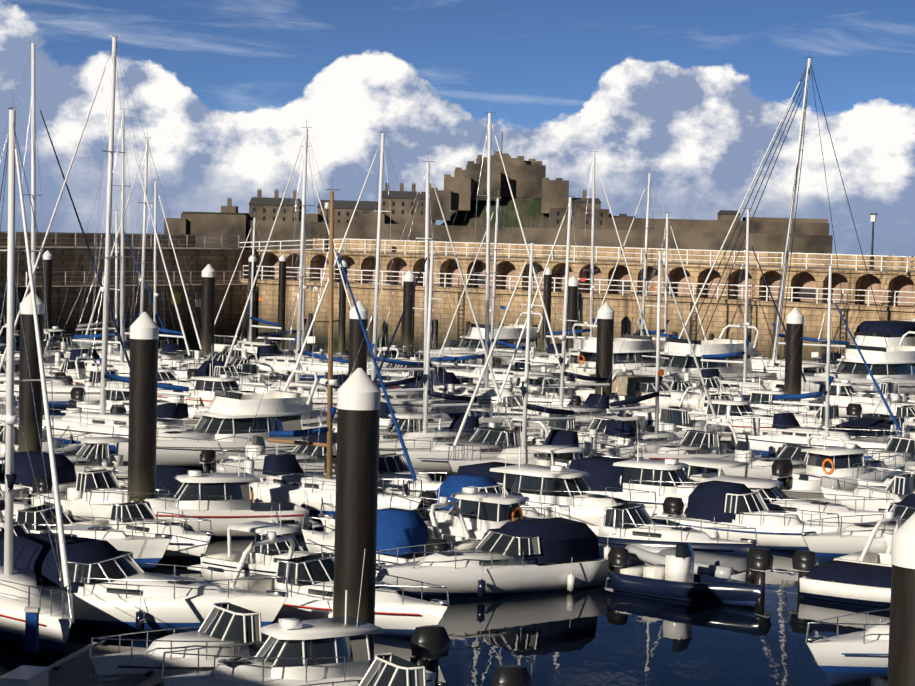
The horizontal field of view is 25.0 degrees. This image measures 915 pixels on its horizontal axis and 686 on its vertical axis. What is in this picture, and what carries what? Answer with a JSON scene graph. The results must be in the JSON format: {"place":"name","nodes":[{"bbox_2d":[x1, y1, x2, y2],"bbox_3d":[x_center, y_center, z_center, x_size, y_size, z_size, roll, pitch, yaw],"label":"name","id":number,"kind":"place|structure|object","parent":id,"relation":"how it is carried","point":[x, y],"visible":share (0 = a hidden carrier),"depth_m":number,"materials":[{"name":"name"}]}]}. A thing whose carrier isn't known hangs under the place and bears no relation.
{"place":"outdoors","nodes":[
{"label":"outdoors","id":0,"kind":"place"},
{"bbox_2d":[0,210,914,685],"bbox_3d":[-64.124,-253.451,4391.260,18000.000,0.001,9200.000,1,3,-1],"label":"water","id":1,"kind":"structure","parent":0,"point":[606,634],"depth_m":52.21,"materials":[{"name":"blue liquid"}]},
{"bbox_2d":[18,292,44,451],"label":"pile","id":2,"kind":"object","parent":1,"relation":"on","point":[28,420],"visible":0.69,"depth_m":78.66,"materials":[{"name":"metal"}]},
{"bbox_2d":[0,89,73,661],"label":"yacht","id":3,"kind":"object","parent":1,"relation":"on","point":[20,589],"visible":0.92,"depth_m":48.99,"materials":[{"name":"white"}]},
{"bbox_2d":[0,451,75,504],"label":"boat","id":4,"kind":"object","parent":1,"relation":"on","point":[65,468],"visible":0.42,"depth_m":71.42,"materials":[{"name":"white"}]},
{"bbox_2d":[0,426,91,457],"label":"boat","id":5,"kind":"object","parent":1,"relation":"on","point":[68,449],"visible":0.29,"depth_m":81.58,"materials":[{"name":"white plastic"}]},
{"bbox_2d":[42,250,52,328],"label":"pile","id":6,"kind":"object","parent":1,"relation":"on","point":[48,258],"visible":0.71,"depth_m":148.37,"materials":[{"name":"metal"}]},
{"bbox_2d":[0,33,129,409],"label":"yacht","id":7,"kind":"object","parent":1,"relation":"on","point":[61,388],"visible":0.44,"depth_m":106.06,"materials":[{"name":"white"}]},
{"bbox_2d":[4,436,127,473],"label":"boat","id":8,"kind":"object","parent":1,"relation":"on","point":[93,452],"visible":0.4,"depth_m":77.16,"materials":[{"name":"white plastic"}]},
{"bbox_2d":[44,347,98,384],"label":"boat","id":9,"kind":"object","parent":1,"relation":"on","point":[68,368],"visible":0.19,"depth_m":117.85,"materials":[{"name":"white plastic"}]},
{"bbox_2d":[3,504,172,571],"bbox_3d":[-11.598,5.824,59.834,7.350,2.047,2.490,3,4,19],"label":"boat","id":10,"kind":"object","parent":1,"relation":"on","point":[144,549],"visible":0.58,"depth_m":58.94,"materials":[{"name":"white plastic"}]},
{"bbox_2d":[31,468,169,521],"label":"boat","id":11,"kind":"object","parent":1,"relation":"on","point":[74,501],"visible":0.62,"depth_m":67.79,"materials":[{"name":"white plastic"}]},
{"bbox_2d":[46,204,169,360],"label":"boat","id":12,"kind":"object","parent":1,"relation":"on","point":[99,347],"visible":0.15,"depth_m":136.28,"materials":[{"name":"white plastic"}]},
{"bbox_2d":[0,26,225,451],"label":"yacht","id":13,"kind":"object","parent":1,"relation":"on","point":[103,422],"visible":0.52,"depth_m":88.39,"materials":[{"name":"white plastic"}]},
{"bbox_2d":[44,110,194,380],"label":"yacht","id":14,"kind":"object","parent":1,"relation":"on","point":[121,366],"visible":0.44,"depth_m":120.58,"materials":[{"name":"white"}]},
{"bbox_2d":[61,387,198,418],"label":"boat","id":15,"kind":"object","parent":1,"relation":"on","point":[112,397],"visible":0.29,"depth_m":99.88,"materials":[{"name":"white"}]},
{"bbox_2d":[84,465,190,495],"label":"boat","id":16,"kind":"object","parent":1,"relation":"on","point":[165,474],"visible":0.17,"depth_m":68.97,"materials":[{"name":"white"}]},
{"bbox_2d":[127,312,158,502],"bbox_3d":[-9.957,3.316,65.199,0.895,8.600,0.895,1,3,-1],"label":"pile","id":17,"kind":"object","parent":1,"relation":"on","point":[143,380],"visible":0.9,"depth_m":64.78,"materials":[{"name":"metal"}]},
{"bbox_2d":[0,533,288,633],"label":"boat","id":18,"kind":"object","parent":1,"relation":"on","point":[113,588],"visible":0.77,"depth_m":50.20,"materials":[{"name":"white plastic"}]},
{"bbox_2d":[76,500,213,563],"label":"boat","id":19,"kind":"object","parent":1,"relation":"on","point":[185,546],"visible":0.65,"depth_m":60.84,"materials":[{"name":"white plastic"}]},
{"bbox_2d":[91,180,204,362],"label":"yacht","id":20,"kind":"object","parent":1,"relation":"on","point":[155,314],"visible":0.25,"depth_m":130.56,"materials":[{"name":"white plastic"}]},
{"bbox_2d":[81,137,217,368],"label":"yacht","id":21,"kind":"object","parent":1,"relation":"on","point":[168,351],"visible":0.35,"depth_m":130.15,"materials":[{"name":"white"}]},
{"bbox_2d":[89,602,268,685],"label":"cuddy boat","id":22,"kind":"object","parent":1,"relation":"on","point":[225,623],"visible":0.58,"depth_m":43.96,"materials":[{"name":"white plastic"}]},
{"bbox_2d":[89,429,322,537],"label":"motorboat","id":23,"kind":"object","parent":1,"relation":"on","point":[222,502],"visible":0.65,"depth_m":65.22,"materials":[{"name":"white plastic"}]},
{"bbox_2d":[200,264,215,356],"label":"pile","id":24,"kind":"object","parent":1,"relation":"on","point":[208,294],"visible":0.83,"depth_m":136.56,"materials":[{"name":"metal"}]},
{"bbox_2d":[112,352,323,469],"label":"boat","id":25,"kind":"object","parent":1,"relation":"on","point":[226,421],"visible":0.67,"depth_m":83.21,"materials":[{"name":"white"}]},
{"bbox_2d":[157,345,279,406],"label":"boat","id":26,"kind":"object","parent":1,"relation":"on","point":[205,387],"visible":0.33,"depth_m":104.45,"materials":[{"name":"white plastic"}]},
{"bbox_2d":[186,360,267,385],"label":"boat","id":27,"kind":"object","parent":1,"relation":"on","point":[203,369],"visible":0.31,"depth_m":116.77,"materials":[{"name":"white plastic"}]},
{"bbox_2d":[199,436,292,472],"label":"boat","id":28,"kind":"object","parent":1,"relation":"on","point":[209,459],"visible":0.27,"depth_m":81.00,"materials":[{"name":"white plastic"}]},
{"bbox_2d":[214,215,296,355],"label":"yacht","id":29,"kind":"object","parent":1,"relation":"on","point":[218,347],"visible":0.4,"depth_m":144.61,"materials":[{"name":"white plastic"}]},
{"bbox_2d":[278,254,286,348],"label":"pile","id":30,"kind":"object","parent":1,"relation":"on","point":[282,284],"visible":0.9,"depth_m":156.69,"materials":[{"name":"metal"}]},
{"bbox_2d":[187,521,381,581],"bbox_3d":[-4.608,6.169,56.668,6.338,2.102,2.125,4,4,36],"label":"boat","id":31,"kind":"object","parent":1,"relation":"on","point":[262,559],"visible":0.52,"depth_m":56.76,"materials":[{"name":"white plastic"}]},
{"bbox_2d":[225,146,368,380],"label":"yacht","id":32,"kind":"object","parent":1,"relation":"on","point":[267,354],"visible":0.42,"depth_m":128.82,"materials":[{"name":"white plastic"}]},
{"bbox_2d":[221,425,379,476],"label":"boat","id":33,"kind":"object","parent":1,"relation":"on","point":[303,453],"visible":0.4,"depth_m":78.74,"materials":[{"name":"white plastic"}]},
{"bbox_2d":[161,549,450,685],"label":"cuddy boat","id":34,"kind":"object","parent":1,"relation":"on","point":[293,651],"visible":0.85,"depth_m":42.08,"materials":[{"name":"white plastic"}]},
{"bbox_2d":[219,120,399,397],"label":"yacht","id":35,"kind":"object","parent":1,"relation":"on","point":[259,389],"visible":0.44,"depth_m":108.72,"materials":[{"name":"white"}]},
{"bbox_2d":[216,176,422,519],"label":"yacht","id":36,"kind":"object","parent":1,"relation":"on","point":[287,479],"visible":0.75,"depth_m":70.07,"materials":[{"name":"white plastic"}]},
{"bbox_2d":[212,504,449,637],"bbox_3d":[-3.264,5.908,52.002,7.491,3.248,2.682,4,4,35],"label":"cruiser boat","id":37,"kind":"object","parent":1,"relation":"on","point":[310,580],"visible":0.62,"depth_m":51.22,"materials":[{"name":"white plastic"}]},
{"bbox_2d":[338,260,346,352],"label":"pile","id":38,"kind":"object","parent":1,"relation":"on","point":[341,331],"visible":0.75,"depth_m":155.83,"materials":[{"name":"metal"}]},
{"bbox_2d":[333,368,380,657],"bbox_3d":[-2.226,4.782,44.862,0.936,8.500,0.936,1,3,-1],"label":"pile","id":39,"kind":"object","parent":1,"relation":"on","point":[358,418],"visible":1,"depth_m":44.41,"materials":[{"name":"metal"}]},
{"bbox_2d":[348,301,367,377],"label":"pile","id":40,"kind":"object","parent":1,"relation":"on","point":[356,336],"visible":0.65,"depth_m":99.77,"materials":[{"name":"metal"}]},
{"bbox_2d":[301,508,448,564],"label":"boat","id":41,"kind":"object","parent":1,"relation":"on","point":[397,527],"visible":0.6,"depth_m":59.06,"materials":[{"name":"white"}]},
{"bbox_2d":[287,132,478,418],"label":"yacht","id":42,"kind":"object","parent":1,"relation":"on","point":[405,400],"visible":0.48,"depth_m":104.98,"materials":[{"name":"white plastic"}]},
{"bbox_2d":[324,453,448,497],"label":"boat","id":43,"kind":"object","parent":1,"relation":"on","point":[393,464],"visible":0.38,"depth_m":74.08,"materials":[{"name":"white plastic"}]},
{"bbox_2d":[318,478,480,550],"bbox_3d":[-1.660,5.395,62.593,6.354,3.094,2.147,4,4,34],"label":"boat","id":44,"kind":"object","parent":1,"relation":"on","point":[428,517],"visible":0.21,"depth_m":62.17,"materials":[{"name":"white plastic"}]},
{"bbox_2d":[402,270,415,351],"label":"pile","id":45,"kind":"object","parent":1,"relation":"on","point":[407,326],"visible":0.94,"depth_m":146.79,"materials":[{"name":"metal"}]},
{"bbox_2d":[380,412,441,440],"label":"boat","id":46,"kind":"object","parent":1,"relation":"on","point":[415,425],"visible":0.17,"depth_m":88.88,"materials":[{"name":"white plastic"}]},
{"bbox_2d":[320,161,506,431],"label":"yacht","id":47,"kind":"object","parent":1,"relation":"on","point":[446,420],"visible":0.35,"depth_m":93.89,"materials":[{"name":"white"}]},
{"bbox_2d":[300,653,530,685],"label":"cuddy boat","id":48,"kind":"object","parent":1,"relation":"on","point":[387,669],"visible":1,"depth_m":40.19,"materials":[{"name":"white"}]},
{"bbox_2d":[373,239,518,454],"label":"boat","id":49,"kind":"object","parent":1,"relation":"on","point":[450,433],"visible":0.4,"depth_m":86.22,"materials":[{"name":"white plastic"}]},
{"bbox_2d":[0,378,907,685],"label":"pontoons","id":50,"kind":"object","parent":1,"relation":"on","point":[74,668],"visible":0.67,"depth_m":43.73,"materials":[{"name":"grey"}]},
{"bbox_2d":[0,201,914,360],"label":"harbour wall","id":51,"kind":"structure","parent":1,"relation":"on","point":[892,280],"depth_m":161.52,"materials":[{"name":"stone"}]},
{"bbox_2d":[390,447,528,539],"bbox_3d":[0.635,5.006,63.500,6.634,3.882,2.206,4,4,33],"label":"boat","id":52,"kind":"object","parent":1,"relation":"on","point":[481,512],"visible":0.44,"depth_m":62.94,"materials":[{"name":"white"}]},
{"bbox_2d":[395,403,548,476],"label":"boat","id":53,"kind":"object","parent":1,"relation":"on","point":[434,458],"visible":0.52,"depth_m":82.61,"materials":[{"name":"white plastic"}]},
{"bbox_2d":[384,113,571,407],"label":"yacht","id":54,"kind":"object","parent":1,"relation":"on","point":[483,397],"visible":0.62,"depth_m":108.90,"materials":[{"name":"white plastic"}]},
{"bbox_2d":[421,307,549,367],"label":"boat","id":55,"kind":"object","parent":1,"relation":"on","point":[507,334],"visible":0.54,"depth_m":141.75,"materials":[{"name":"white plastic"}]},
{"bbox_2d":[418,474,570,519],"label":"boat","id":56,"kind":"object","parent":1,"relation":"on","point":[450,485],"visible":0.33,"depth_m":67.12,"materials":[{"name":"white"}]},
{"bbox_2d":[376,517,613,598],"bbox_3d":[0.887,6.204,57.167,8.009,2.260,2.555,-1,4,-35],"label":"cruiser boat","id":57,"kind":"object","parent":1,"relation":"on","point":[534,556],"visible":0.88,"depth_m":56.81,"materials":[{"name":"white plastic"}]},
{"bbox_2d":[164,132,832,253],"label":"castle","id":58,"kind":"structure","parent":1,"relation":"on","point":[541,202],"depth_m":815.84,"materials":[{"name":"stone"}]},
{"bbox_2d":[438,197,559,384],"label":"yacht","id":59,"kind":"object","parent":1,"relation":"on","point":[497,372],"visible":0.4,"depth_m":124.86,"materials":[{"name":"white plastic"}]},
{"bbox_2d":[466,396,566,417],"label":"boat","id":60,"kind":"object","parent":1,"relation":"on","point":[488,412],"visible":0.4,"depth_m":103.21,"materials":[{"name":"white"}]},
{"bbox_2d":[460,374,583,406],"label":"boat","id":61,"kind":"object","parent":1,"relation":"on","point":[537,382],"visible":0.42,"depth_m":113.97,"materials":[{"name":"white plastic"}]},
{"bbox_2d":[448,230,616,471],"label":"boat","id":62,"kind":"object","parent":1,"relation":"on","point":[561,437],"visible":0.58,"depth_m":81.05,"materials":[{"name":"white"}]},
{"bbox_2d":[542,267,551,351],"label":"pile","id":63,"kind":"object","parent":1,"relation":"on","point":[548,284],"visible":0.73,"depth_m":155.01,"materials":[{"name":"metal"}]},
{"bbox_2d":[443,425,656,525],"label":"boat","id":64,"kind":"object","parent":1,"relation":"on","point":[559,485],"visible":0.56,"depth_m":67.84,"materials":[{"name":"white plastic"}]},
{"bbox_2d":[513,414,590,444],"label":"boat","id":65,"kind":"object","parent":1,"relation":"on","point":[562,424],"visible":0.25,"depth_m":92.77,"materials":[{"name":"white plastic"}]},
{"bbox_2d":[491,190,645,429],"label":"yacht","id":66,"kind":"object","parent":1,"relation":"on","point":[592,402],"visible":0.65,"depth_m":99.28,"materials":[{"name":"white"}]},
{"bbox_2d":[566,276,578,352],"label":"pile","id":67,"kind":"object","parent":1,"relation":"on","point":[573,292],"visible":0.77,"depth_m":150.96,"materials":[{"name":"metal"}]},
{"bbox_2d":[513,151,648,364],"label":"yacht","id":68,"kind":"object","parent":1,"relation":"on","point":[550,348],"visible":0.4,"depth_m":139.18,"materials":[{"name":"white"}]},
{"bbox_2d":[525,445,643,468],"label":"boat","id":69,"kind":"object","parent":1,"relation":"on","point":[563,455],"visible":0.19,"depth_m":78.96,"materials":[{"name":"white plastic"}]},
{"bbox_2d":[548,312,655,387],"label":"boat","id":70,"kind":"object","parent":1,"relation":"on","point":[586,348],"visible":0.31,"depth_m":128.73,"materials":[{"name":"white plastic"}]},
{"bbox_2d":[595,303,614,397],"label":"pile","id":71,"kind":"object","parent":1,"relation":"on","point":[605,341],"visible":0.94,"depth_m":110.01,"materials":[{"name":"metal"}]},
{"bbox_2d":[569,415,711,522],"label":"boat","id":72,"kind":"object","parent":1,"relation":"on","point":[663,480],"visible":0.25,"depth_m":71.51,"materials":[{"name":"white plastic"}]},
{"bbox_2d":[593,172,697,340],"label":"yacht","id":73,"kind":"object","parent":1,"relation":"on","point":[643,330],"visible":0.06,"depth_m":141.01,"materials":[{"name":"white metal"}]},
{"bbox_2d":[572,240,721,458],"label":"boat","id":74,"kind":"object","parent":1,"relation":"on","point":[624,434],"visible":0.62,"depth_m":88.07,"materials":[{"name":"white"}]},
{"bbox_2d":[581,363,741,412],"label":"boat","id":75,"kind":"object","parent":1,"relation":"on","point":[632,382],"visible":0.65,"depth_m":112.57,"materials":[{"name":"white plastic"}]},
{"bbox_2d":[623,210,706,351],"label":"yacht","id":76,"kind":"object","parent":1,"relation":"on","point":[666,322],"visible":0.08,"depth_m":142.18,"materials":[{"name":"white"}]},
{"bbox_2d":[588,454,748,483],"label":"boat","id":77,"kind":"object","parent":1,"relation":"on","point":[704,467],"visible":0.12,"depth_m":74.52,"materials":[{"name":"white plastic"}]},
{"bbox_2d":[588,502,756,562],"bbox_3d":[5.686,6.068,63.071,7.490,2.079,2.450,4,4,32],"label":"boat","id":78,"kind":"object","parent":1,"relation":"on","point":[622,526],"visible":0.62,"depth_m":62.30,"materials":[{"name":"white plastic"}]},
{"bbox_2d":[628,408,726,435],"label":"boat","id":79,"kind":"object","parent":1,"relation":"on","point":[679,419],"visible":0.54,"depth_m":96.01,"materials":[{"name":"white plastic"}]},
{"bbox_2d":[632,408,737,460],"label":"boat","id":80,"kind":"object","parent":1,"relation":"on","point":[701,444],"visible":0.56,"depth_m":86.10,"materials":[{"name":"white plastic"}]},
{"bbox_2d":[608,542,763,608],"bbox_3d":[6.274,6.450,57.058,5.158,1.809,1.656,4,5,41],"label":"boat","id":81,"kind":"object","parent":1,"relation":"on","point":[675,576],"visible":1,"depth_m":56.85,"materials":[{"name":"blue plastic"}]},
{"bbox_2d":[612,317,776,383],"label":"boat","id":82,"kind":"object","parent":1,"relation":"on","point":[679,350],"visible":0.52,"depth_m":126.11,"materials":[{"name":"white plastic"}]},
{"bbox_2d":[625,544,773,592],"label":"boat","id":83,"kind":"object","parent":1,"relation":"on","point":[755,565],"visible":0.65,"depth_m":58.37,"materials":[{"name":"navy rubber"},{"name":"white fiberglass"},{"name":"black plastic"}]},
{"bbox_2d":[660,378,807,432],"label":"boat","id":84,"kind":"object","parent":1,"relation":"on","point":[739,408],"visible":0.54,"depth_m":98.75,"materials":[{"name":"white plastic"}]},
{"bbox_2d":[678,378,798,415],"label":"boat","id":85,"kind":"object","parent":1,"relation":"on","point":[703,409],"visible":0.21,"depth_m":105.64,"materials":[{"name":"white"}]},
{"bbox_2d":[675,201,809,393],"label":"boat","id":86,"kind":"object","parent":1,"relation":"on","point":[744,384],"visible":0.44,"depth_m":118.89,"materials":[{"name":"white"}]},
{"bbox_2d":[662,480,839,551],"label":"boat","id":87,"kind":"object","parent":1,"relation":"on","point":[729,503],"visible":0.75,"depth_m":66.33,"materials":[{"name":"white plastic"}]},
{"bbox_2d":[652,475,892,530],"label":"hardtop boat","id":88,"kind":"object","parent":1,"relation":"on","point":[772,493],"visible":0.42,"depth_m":68.25,"materials":[{"name":"white plastic"}]},
{"bbox_2d":[678,57,887,379],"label":"yacht","id":89,"kind":"object","parent":1,"relation":"on","point":[772,364],"visible":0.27,"depth_m":135.75,"materials":[{"name":"white"}]},
{"bbox_2d":[745,371,829,414],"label":"boat","id":90,"kind":"object","parent":1,"relation":"on","point":[767,399],"visible":0.31,"depth_m":106.20,"materials":[{"name":"white plastic"}]},
{"bbox_2d":[722,416,860,478],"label":"boat","id":91,"kind":"object","parent":1,"relation":"on","point":[760,468],"visible":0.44,"depth_m":80.88,"materials":[{"name":"white"}]},
{"bbox_2d":[784,307,803,401],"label":"pile","id":92,"kind":"object","parent":1,"relation":"on","point":[793,376],"visible":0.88,"depth_m":110.18,"materials":[{"name":"metal"}]},
{"bbox_2d":[767,405,848,428],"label":"boat","id":93,"kind":"object","parent":1,"relation":"on","point":[817,419],"visible":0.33,"depth_m":100.61,"materials":[{"name":"white plastic"}]},
{"bbox_2d":[731,259,906,458],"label":"yacht","id":94,"kind":"object","parent":1,"relation":"on","point":[789,429],"visible":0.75,"depth_m":91.71,"materials":[{"name":"white plastic"}]},
{"bbox_2d":[771,408,905,490],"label":"boat","id":95,"kind":"object","parent":1,"relation":"on","point":[846,460],"visible":0.75,"depth_m":78.89,"materials":[{"name":"white plastic"}]},
{"bbox_2d":[775,379,904,418],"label":"boat","id":96,"kind":"object","parent":1,"relation":"on","point":[844,390],"visible":0.25,"depth_m":112.25,"materials":[{"name":"white plastic"}]},
{"bbox_2d":[791,550,891,607],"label":"boat","id":97,"kind":"object","parent":1,"relation":"on","point":[852,582],"visible":0.65,"depth_m":56.89,"materials":[{"name":"white"}]},
{"bbox_2d":[805,608,889,684],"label":"boat","id":98,"kind":"object","parent":1,"relation":"on","point":[858,657],"visible":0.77,"depth_m":46.50,"materials":[{"name":"white plastic"}]},
{"bbox_2d":[801,331,914,394],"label":"boat","id":99,"kind":"object","parent":1,"relation":"on","point":[895,363],"visible":0.54,"depth_m":123.67,"materials":[{"name":"white plastic"}]},
{"bbox_2d":[801,494,914,564],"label":"boat","id":100,"kind":"object","parent":1,"relation":"on","point":[825,547],"visible":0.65,"depth_m":63.10,"materials":[{"name":"white plastic"}]},
{"bbox_2d":[815,319,914,365],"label":"boat","id":101,"kind":"object","parent":1,"relation":"on","point":[868,333],"visible":0.21,"depth_m":143.14,"materials":[{"name":"white plastic"}]},
{"bbox_2d":[820,473,914,511],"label":"boat","id":102,"kind":"object","parent":1,"relation":"on","point":[903,485],"visible":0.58,"depth_m":73.02,"materials":[{"name":"white plastic"}]},
{"bbox_2d":[834,487,900,566],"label":"boat","id":103,"kind":"object","parent":1,"relation":"on","point":[865,556],"visible":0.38,"depth_m":60.10,"materials":[{"name":"white plastic"}]},
{"bbox_2d":[829,413,914,442],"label":"boat","id":104,"kind":"object","parent":1,"relation":"on","point":[874,421],"visible":0.46,"depth_m":95.47,"materials":[{"name":"white"}]},
{"bbox_2d":[845,382,914,421],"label":"boat","id":105,"kind":"object","parent":1,"relation":"on","point":[853,411],"visible":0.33,"depth_m":103.79,"materials":[{"name":"white"}]},
{"bbox_2d":[864,436,914,473],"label":"boat","id":106,"kind":"object","parent":1,"relation":"on","point":[895,445],"visible":0.56,"depth_m":85.57,"materials":[{"name":"white plastic"}]},
{"bbox_2d":[887,513,914,685],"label":"pile","id":107,"kind":"object","parent":1,"relation":"on","point":[901,661],"visible":1,"depth_m":29.62,"materials":[{"name":"metal"}]},
{"bbox_2d":[0,0,914,233],"label":"sky","id":108,"kind":"structure","parent":0,"point":[693,94],"materials":[{"name":"blue"}]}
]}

